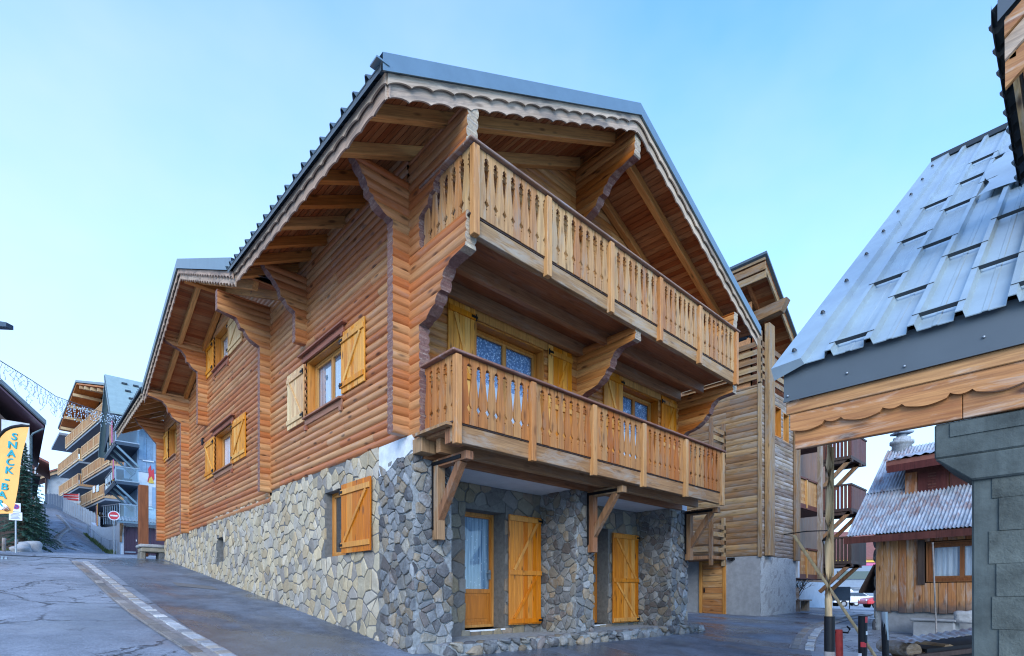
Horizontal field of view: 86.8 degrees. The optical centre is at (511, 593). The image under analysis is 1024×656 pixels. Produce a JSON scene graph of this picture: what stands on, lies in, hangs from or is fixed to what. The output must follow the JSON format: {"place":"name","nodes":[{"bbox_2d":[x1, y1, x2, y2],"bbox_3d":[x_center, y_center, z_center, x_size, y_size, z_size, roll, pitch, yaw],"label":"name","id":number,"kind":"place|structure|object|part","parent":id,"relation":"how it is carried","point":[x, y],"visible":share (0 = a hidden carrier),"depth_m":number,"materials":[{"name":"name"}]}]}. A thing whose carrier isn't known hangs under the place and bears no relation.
{"place":"outdoors","nodes":[
{"label":"outdoors","id":0,"kind":"place"},
{"bbox_2d":[98,558,432,655],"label":"asphalt apron","id":1,"kind":"object","parent":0,"point":[235,620],"visible":0.91,"depth_m":9.70,"materials":[{"name":"grey asphalt"}]},
{"bbox_2d":[0,554,110,559],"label":"asphalt joint","id":2,"kind":"object","parent":1,"relation":"on","point":[56,557],"visible":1,"depth_m":17.91,"materials":[{"name":"grey asphalt"}]},
{"bbox_2d":[136,544,164,558],"bbox_3d":[-14.110,-1.500,21.175,0.880,0.800,0.950,0,0,-43],"label":"bench","id":3,"kind":"object","parent":1,"relation":"on","point":[157,550],"visible":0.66,"depth_m":20.87,"materials":[{"name":"grey stone"}]},
{"bbox_2d":[173,582,218,589],"bbox_3d":[-7.934,-0.197,13.504,1.720,0.206,0.561,0,0,9],"label":"concrete patch","id":4,"kind":"object","parent":1,"relation":"on","point":[193,585],"visible":1,"depth_m":13.51,"materials":[{"name":"grey concrete"}]},
{"bbox_2d":[0,503,912,655],"bbox_3d":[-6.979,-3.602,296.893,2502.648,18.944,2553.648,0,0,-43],"label":"road","id":5,"kind":"structure","parent":0,"point":[51,604],"depth_m":9.70,"materials":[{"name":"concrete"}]},
{"bbox_2d":[2,538,5,551],"bbox_3d":[-23.198,-2.189,24.731,0.158,0.722,0.146,0,0,-43],"label":"fence post","id":6,"kind":"object","parent":5,"relation":"on","point":[4,544],"visible":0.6,"depth_m":24.69,"materials":[{"name":"grey wood"}]},
{"bbox_2d":[0,321,12,329],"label":"street lamp","id":7,"kind":"object","parent":5,"relation":"on","point":[5,326],"visible":1,"depth_m":10.04,"materials":[{"name":"grey metal"}]},
{"bbox_2d":[0,424,29,513],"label":"banner flag","id":8,"kind":"object","parent":5,"relation":"on","point":[12,440],"visible":1,"depth_m":17.00,"materials":[{"name":"yellow fabric"}]},
{"bbox_2d":[9,503,21,552],"bbox_3d":[-20.147,-2.440,21.984,0.400,2.480,0.099,0,0,-43],"label":"parking sign","id":9,"kind":"object","parent":5,"relation":"on","point":[16,515],"visible":0.72,"depth_m":21.98,"materials":[{"name":"metal"}]},
{"bbox_2d":[9,545,29,551],"bbox_3d":[-23.448,-2.064,25.780,0.674,0.547,0.620,0,0,-6],"label":"boulder","id":10,"kind":"object","parent":5,"relation":"on","point":[22,548],"visible":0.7,"depth_m":25.61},
{"bbox_2d":[0,378,45,548],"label":"dark chalet","id":11,"kind":"object","parent":5,"relation":"on","point":[16,408],"visible":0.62,"depth_m":31.70,"materials":[{"name":"brown wood"}]},
{"bbox_2d":[17,542,32,551],"bbox_3d":[-23.850,-2.183,26.459,0.647,0.656,0.899,0,0,-43],"label":"boulder","id":12,"kind":"object","parent":5,"relation":"on","point":[26,544],"visible":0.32,"depth_m":26.28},
{"bbox_2d":[18,541,42,552],"bbox_3d":[-24.298,-2.272,27.266,1.024,0.769,1.027,0,0,-43],"label":"boulder","id":13,"kind":"object","parent":5,"relation":"on","point":[36,546],"visible":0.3,"depth_m":27.09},
{"bbox_2d":[0,443,61,552],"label":"fir tree","id":14,"kind":"object","parent":5,"relation":"on","point":[24,497],"visible":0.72,"depth_m":28.42,"materials":[{"name":"green plant"}]},
{"bbox_2d":[32,457,49,505],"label":"red brown house","id":15,"kind":"structure","parent":5,"relation":"on","point":[42,468],"depth_m":57.20,"materials":[{"name":"brown wood"}]},
{"bbox_2d":[27,498,57,551],"bbox_3d":[-27.778,-3.951,31.599,2.117,3.379,2.017,0,0,-43],"label":"fir tree","id":16,"kind":"object","parent":5,"relation":"on","point":[39,537],"visible":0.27,"depth_m":31.68,"materials":[{"name":"green plant"}]},
{"bbox_2d":[0,532,115,553],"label":"grass","id":17,"kind":"structure","parent":5,"relation":"on","point":[98,544],"depth_m":42.81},
{"bbox_2d":[39,468,80,511],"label":"stone gable house","id":18,"kind":"structure","parent":5,"relation":"on","point":[54,482],"depth_m":78.00,"materials":[{"name":"white paint"}]},
{"bbox_2d":[52,515,75,549],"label":"street channel slabs","id":19,"kind":"structure","parent":5,"relation":"on","point":[56,535],"depth_m":40.79,"materials":[{"name":"grey concrete"}]},
{"bbox_2d":[57,515,79,549],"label":"street channel","id":20,"kind":"object","parent":5,"relation":"on","point":[60,537],"visible":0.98,"depth_m":40.71,"materials":[{"name":"grey concrete"}]},
{"bbox_2d":[63,493,78,500],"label":"barrier boards","id":21,"kind":"object","parent":5,"relation":"on","point":[74,497],"visible":0.79,"depth_m":59.17,"materials":[{"name":"red paint"}]},
{"bbox_2d":[45,493,99,525],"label":"plank fence","id":22,"kind":"object","parent":5,"relation":"on","point":[53,501],"visible":0.63,"depth_m":57.80,"materials":[{"name":"grey wood"}]},
{"bbox_2d":[51,380,123,526],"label":"apartment block","id":23,"kind":"structure","parent":5,"relation":"on","point":[89,469],"depth_m":65.22,"materials":[{"name":"brown wood"}]},
{"bbox_2d":[87,524,115,549],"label":"handrail","id":24,"kind":"object","parent":5,"relation":"on","point":[88,527],"visible":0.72,"depth_m":44.34,"materials":[{"name":"metal"}]},
{"bbox_2d":[91,522,119,553],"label":"retaining wall","id":25,"kind":"structure","parent":5,"relation":"on","point":[105,532],"depth_m":43.25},
{"bbox_2d":[108,511,119,553],"bbox_3d":[-27.916,-4.303,37.977,0.670,3.005,0.115,0,0,-37],"label":"no entry sign","id":26,"kind":"object","parent":5,"relation":"on","point":[113,515],"visible":1,"depth_m":37.96,"materials":[{"name":"metal"}]},
{"bbox_2d":[98,374,155,518],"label":"blue chalet","id":27,"kind":"object","parent":5,"relation":"on","point":[134,451],"visible":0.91,"depth_m":43.42,"materials":[{"name":"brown wood"}]},
{"bbox_2d":[0,360,121,426],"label":"light garland","id":28,"kind":"object","parent":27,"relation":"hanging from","point":[81,408],"visible":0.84,"depth_m":23.13,"materials":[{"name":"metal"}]},
{"bbox_2d":[109,426,110,445],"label":"board","id":29,"kind":"object","parent":27,"relation":"attached to","point":[109,436],"visible":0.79,"depth_m":42.85,"materials":[{"name":"white wood"}]},
{"bbox_2d":[122,473,135,481],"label":"deck chair","id":30,"kind":"object","parent":27,"relation":"on","point":[126,479],"visible":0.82,"depth_m":41.89,"materials":[{"name":"plastic"}]},
{"bbox_2d":[139,437,155,462],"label":"window","id":31,"kind":"structure","parent":27,"relation":"in","point":[141,439],"depth_m":43.28,"materials":[{"name":"white paint"}]},
{"bbox_2d":[149,487,155,509],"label":"window","id":32,"kind":"structure","parent":27,"relation":"in","point":[153,488],"depth_m":43.74,"materials":[{"name":"blue glass"}]},
{"bbox_2d":[101,503,164,556],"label":"garage","id":33,"kind":"structure","parent":5,"relation":"on","point":[128,534],"depth_m":41.36,"materials":[{"name":"paint"}]},
{"bbox_2d":[124,526,136,554],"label":"door","id":34,"kind":"structure","parent":33,"relation":"in","point":[130,533],"depth_m":41.25,"materials":[{"name":"paint"}]},
{"bbox_2d":[137,527,149,554],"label":"door","id":35,"kind":"structure","parent":33,"relation":"in","point":[137,527],"depth_m":41.55,"materials":[{"name":"paint"}]},
{"bbox_2d":[151,528,164,554],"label":"door","id":36,"kind":"structure","parent":33,"relation":"in","point":[153,531],"depth_m":42.30,"materials":[{"name":"paint"}]},
{"bbox_2d":[138,485,148,556],"bbox_3d":[-14.825,-2.925,21.774,0.320,2.850,0.300,0,0,-43],"label":"brown post","id":37,"kind":"object","parent":5,"relation":"on","point":[143,514],"visible":0.76,"depth_m":21.66,"materials":[{"name":"brown wood"}]},
{"bbox_2d":[71,561,237,655],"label":"drain channel","id":38,"kind":"object","parent":5,"relation":"on","point":[203,641],"visible":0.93,"depth_m":8.80,"materials":[{"name":"grey concrete"}]},
{"bbox_2d":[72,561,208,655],"bbox_3d":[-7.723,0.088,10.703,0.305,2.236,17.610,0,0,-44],"label":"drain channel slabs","id":39,"kind":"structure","parent":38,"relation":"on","point":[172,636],"depth_m":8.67,"materials":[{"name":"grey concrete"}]},
{"bbox_2d":[113,52,761,655],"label":"chalet","id":40,"kind":"object","parent":5,"relation":"on","point":[435,354],"visible":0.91,"depth_m":9.83,"materials":[{"name":"brown wood"}]},
{"bbox_2d":[166,422,177,466],"bbox_3d":[-12.311,-5.442,19.807,0.354,1.424,1.440,0,0,-43],"label":"window","id":41,"kind":"structure","parent":40,"relation":"in","point":[172,431],"depth_m":20.27,"materials":[{"name":"brown wood"}]},
{"bbox_2d":[211,318,229,380],"bbox_3d":[-8.047,-6.786,15.156,0.324,1.273,1.460,0,0,-43],"label":"window","id":42,"kind":"structure","parent":40,"relation":"in","point":[221,356],"depth_m":15.50,"materials":[{"name":"brown wood"}]},
{"bbox_2d":[209,413,234,481],"bbox_3d":[-7.898,-3.948,14.980,0.344,1.495,2.120,0,0,-43],"label":"window","id":43,"kind":"structure","parent":40,"relation":"in","point":[224,464],"depth_m":15.28,"materials":[{"name":"brown wood"}]},
{"bbox_2d":[297,319,347,430],"bbox_3d":[-3.481,-3.977,10.184,0.344,1.515,2.000,0,0,-43],"label":"window","id":44,"kind":"structure","parent":40,"relation":"in","point":[324,394],"depth_m":10.36,"materials":[{"name":"brown wood"}]},
{"bbox_2d":[332,492,345,555],"bbox_3d":[-3.089,-1.281,9.940,0.050,1.207,0.870,0,0,-43],"label":"window","id":45,"kind":"structure","parent":40,"relation":"in","point":[336,499],"depth_m":10.17,"materials":[{"name":"brown wood"}]},
{"bbox_2d":[465,512,504,631],"bbox_3d":[-0.657,-0.426,10.229,0.960,2.233,0.520,0,0,-43],"label":"door","id":46,"kind":"structure","parent":40,"relation":"in","point":[479,528],"depth_m":10.41,"materials":[{"name":"brown wood"}]},
{"bbox_2d":[475,310,547,431],"bbox_3d":[0.024,-3.546,9.513,2.870,2.258,0.324,0,0,-43],"label":"window","id":47,"kind":"structure","parent":40,"relation":"in","point":[489,347],"depth_m":9.49,"materials":[{"name":"brown wood"}]},
{"bbox_2d":[593,553,604,625],"bbox_3d":[1.726,-0.386,12.424,0.920,2.233,0.520,0,0,-43],"label":"door","id":48,"kind":"structure","parent":40,"relation":"in","point":[595,554],"depth_m":12.77,"materials":[{"name":"brown wood"}]},
{"bbox_2d":[622,376,660,463],"bbox_3d":[2.885,-3.546,12.148,2.650,2.258,0.324,0,0,-43],"label":"window","id":49,"kind":"structure","parent":40,"relation":"in","point":[635,406],"depth_m":12.22,"materials":[{"name":"brown wood"}]},
{"bbox_2d":[681,251,800,615],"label":"timber house","id":50,"kind":"structure","parent":5,"relation":"on","point":[744,547],"depth_m":18.41,"materials":[{"name":"brown wood"}]},
{"bbox_2d":[699,560,725,613],"bbox_3d":[7.060,-0.140,19.091,0.080,2.040,0.980,0,0,-43],"label":"door","id":51,"kind":"structure","parent":50,"relation":"in","point":[711,600],"depth_m":19.08,"materials":[{"name":"orange wood"}]},
{"bbox_2d":[775,406,780,438],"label":"window","id":52,"kind":"structure","parent":50,"relation":"in","point":[777,410],"depth_m":19.08,"materials":[{"name":"brown wood"}]},
{"bbox_2d":[783,412,788,443],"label":"window","id":53,"kind":"structure","parent":50,"relation":"in","point":[785,417],"depth_m":19.52,"materials":[{"name":"brown wood"}]},
{"bbox_2d":[784,530,834,545],"bbox_3d":[10.074,-1.789,18.476,0.400,0.737,1.692,0,0,-43],"label":"street lantern","id":54,"kind":"object","parent":50,"relation":"attached to","point":[823,540],"visible":0.27,"depth_m":18.34,"materials":[{"name":"black metal"}]},
{"bbox_2d":[796,587,811,611],"bbox_3d":[11.167,0.225,21.024,1.200,0.950,0.480,0,0,-43],"label":"bench","id":55,"kind":"object","parent":5,"relation":"on","point":[805,605],"visible":0.61,"depth_m":21.22,"materials":[{"name":"grey"}]},
{"bbox_2d":[796,579,812,599],"bbox_3d":[11.661,-0.136,22.024,1.191,1.646,1.091,0,0,-43],"label":"bare shrub","id":56,"kind":"object","parent":5,"relation":"on","point":[803,582],"visible":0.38,"depth_m":21.93,"materials":[{"name":"brown plant"}]},
{"bbox_2d":[786,401,866,607],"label":"balcony house","id":57,"kind":"structure","parent":5,"relation":"on","point":[814,477],"depth_m":21.99,"materials":[{"name":"red wood"}]},
{"bbox_2d":[824,616,834,655],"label":"bollard","id":58,"kind":"object","parent":5,"relation":"on","point":[829,635],"visible":1,"depth_m":4.66,"materials":[{"name":"black metal"}]},
{"bbox_2d":[824,444,832,615],"bbox_3d":[2.747,-0.770,4.695,0.067,2.100,0.067,0,0,-43],"label":"wooden pole","id":59,"kind":"object","parent":58,"relation":"in","point":[828,599],"visible":0.73,"depth_m":4.68,"materials":[{"name":"brown wood"}]},
{"bbox_2d":[829,447,833,576],"bbox_3d":[2.779,-0.710,4.706,0.033,1.120,0.033,0,0,25],"label":"wooden pole","id":60,"kind":"object","parent":59,"relation":"attached to","point":[831,532],"visible":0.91,"depth_m":4.69,"materials":[{"name":"brown wood"}]},
{"bbox_2d":[789,614,869,650],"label":"lane channel slabs","id":61,"kind":"structure","parent":5,"relation":"on","point":[797,641],"depth_m":13.02,"materials":[{"name":"grey concrete"}]},
{"bbox_2d":[805,614,872,650],"bbox_3d":[9.093,0.927,15.067,0.621,0.423,10.899,0,0,39],"label":"lane channel","id":62,"kind":"object","parent":61,"relation":"on","point":[811,640],"visible":0.76,"depth_m":12.65,"materials":[{"name":"grey concrete"}]},
{"bbox_2d":[793,535,876,655],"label":"wooden pole","id":63,"kind":"object","parent":5,"relation":"on","point":[831,590],"visible":1,"depth_m":5.19,"materials":[{"name":"brown wood"}]},
{"bbox_2d":[832,587,849,608],"bbox_3d":[14.504,0.180,24.043,0.990,0.980,0.050,0,0,2],"label":"notice stand","id":64,"kind":"object","parent":5,"relation":"on","point":[842,593],"visible":0.51,"depth_m":24.01,"materials":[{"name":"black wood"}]},
{"bbox_2d":[835,626,850,655],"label":"bollard","id":65,"kind":"object","parent":5,"relation":"on","point":[839,642],"visible":0.84,"depth_m":4.97,"materials":[{"name":"red metal"}]},
{"bbox_2d":[833,592,872,606],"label":"parked car","id":66,"kind":"object","parent":5,"relation":"on","point":[855,597],"visible":0.2,"depth_m":49.13,"materials":[{"name":"white paint"}]},
{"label":"window","id":67,"kind":"part","parent":66,"relation":"part of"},
{"bbox_2d":[833,532,874,606],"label":"distant building","id":68,"kind":"structure","parent":5,"relation":"on","point":[855,580],"depth_m":70.00,"materials":[{"name":"white paint"}]},
{"bbox_2d":[850,589,858,605],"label":"parked van","id":69,"kind":"object","parent":5,"relation":"on","point":[854,604],"visible":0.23,"depth_m":60.73,"materials":[{"name":"white paint"}]},
{"bbox_2d":[858,616,867,655],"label":"bollard","id":70,"kind":"object","parent":5,"relation":"on","point":[862,634],"visible":1,"depth_m":4.87,"materials":[{"name":"black metal"}]},
{"bbox_2d":[858,597,874,607],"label":"parked car","id":71,"kind":"object","parent":5,"relation":"on","point":[867,602],"visible":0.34,"depth_m":46.65,"materials":[{"name":"red paint"}]},
{"bbox_2d":[880,612,888,655],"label":"bollard","id":72,"kind":"object","parent":5,"relation":"on","point":[884,633],"visible":1,"depth_m":5.37,"materials":[{"name":"black metal"}]},
{"bbox_2d":[771,122,1023,655],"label":"shelter","id":73,"kind":"object","parent":5,"relation":"on","point":[916,320],"visible":0.97,"depth_m":3.62,"materials":[{"name":"metal"}]},
{"bbox_2d":[978,143,1015,195],"bbox_3d":[5.110,-4.420,5.517,1.766,1.443,0.446,0,0,-43],"label":"snow patch","id":74,"kind":"object","parent":73,"relation":"on","point":[1002,168],"visible":0.69,"depth_m":5.39,"materials":[{"name":"white snow"}]},
{"bbox_2d":[988,0,1023,186],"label":"overhead roof","id":75,"kind":"structure","parent":73,"relation":"attached to","point":[1006,28],"depth_m":3.48,"materials":[{"name":"wood"}]},
{"bbox_2d":[844,430,971,635],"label":"timber cottage","id":76,"kind":"structure","parent":5,"relation":"on","point":[916,502],"depth_m":13.40,"materials":[{"name":"orange wood"}]},
{"bbox_2d":[918,539,971,584],"bbox_3d":[10.401,-0.760,12.643,0.172,1.080,1.513,0,0,-36],"label":"window","id":77,"kind":"structure","parent":76,"relation":"in","point":[952,559],"depth_m":12.84,"materials":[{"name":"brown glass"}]},
{"bbox_2d":[876,627,971,655],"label":"woodpile","id":78,"kind":"object","parent":5,"relation":"on","point":[938,644],"visible":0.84,"depth_m":6.14,"materials":[{"name":"wood"}]},
{"bbox_2d":[932,542,936,632],"bbox_3d":[9.202,-0.060,11.791,0.117,2.121,0.032,0,0,2],"label":"iron rod","id":79,"kind":"object","parent":5,"relation":"on","point":[934,587],"visible":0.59,"depth_m":11.78,"materials":[{"name":"brown metal"}]},
{"bbox_2d":[910,618,959,637],"bbox_3d":[9.847,0.840,12.588,0.470,0.520,0.880,0,0,-35],"label":"stone trough","id":80,"kind":"object","parent":5,"relation":"on","point":[925,626],"visible":0.56,"depth_m":12.50,"materials":[{"name":"grey stone"}]},
{"bbox_2d":[953,610,971,623],"bbox_3d":[10.162,0.518,12.101,0.423,0.307,0.460,0,0,-43],"label":"boulder","id":81,"kind":"object","parent":80,"relation":"on","point":[962,616],"visible":0.64,"depth_m":12.00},
{"bbox_2d":[0,0,1006,531],"label":"sky","id":82,"kind":"structure","parent":0,"point":[138,137],"materials":[{"name":"blue"}]},
{"bbox_2d":[427,612,835,655],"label":"front lane","id":83,"kind":"structure","parent":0,"point":[739,635],"depth_m":11.06,"materials":[{"name":"grey asphalt"}]}
]}

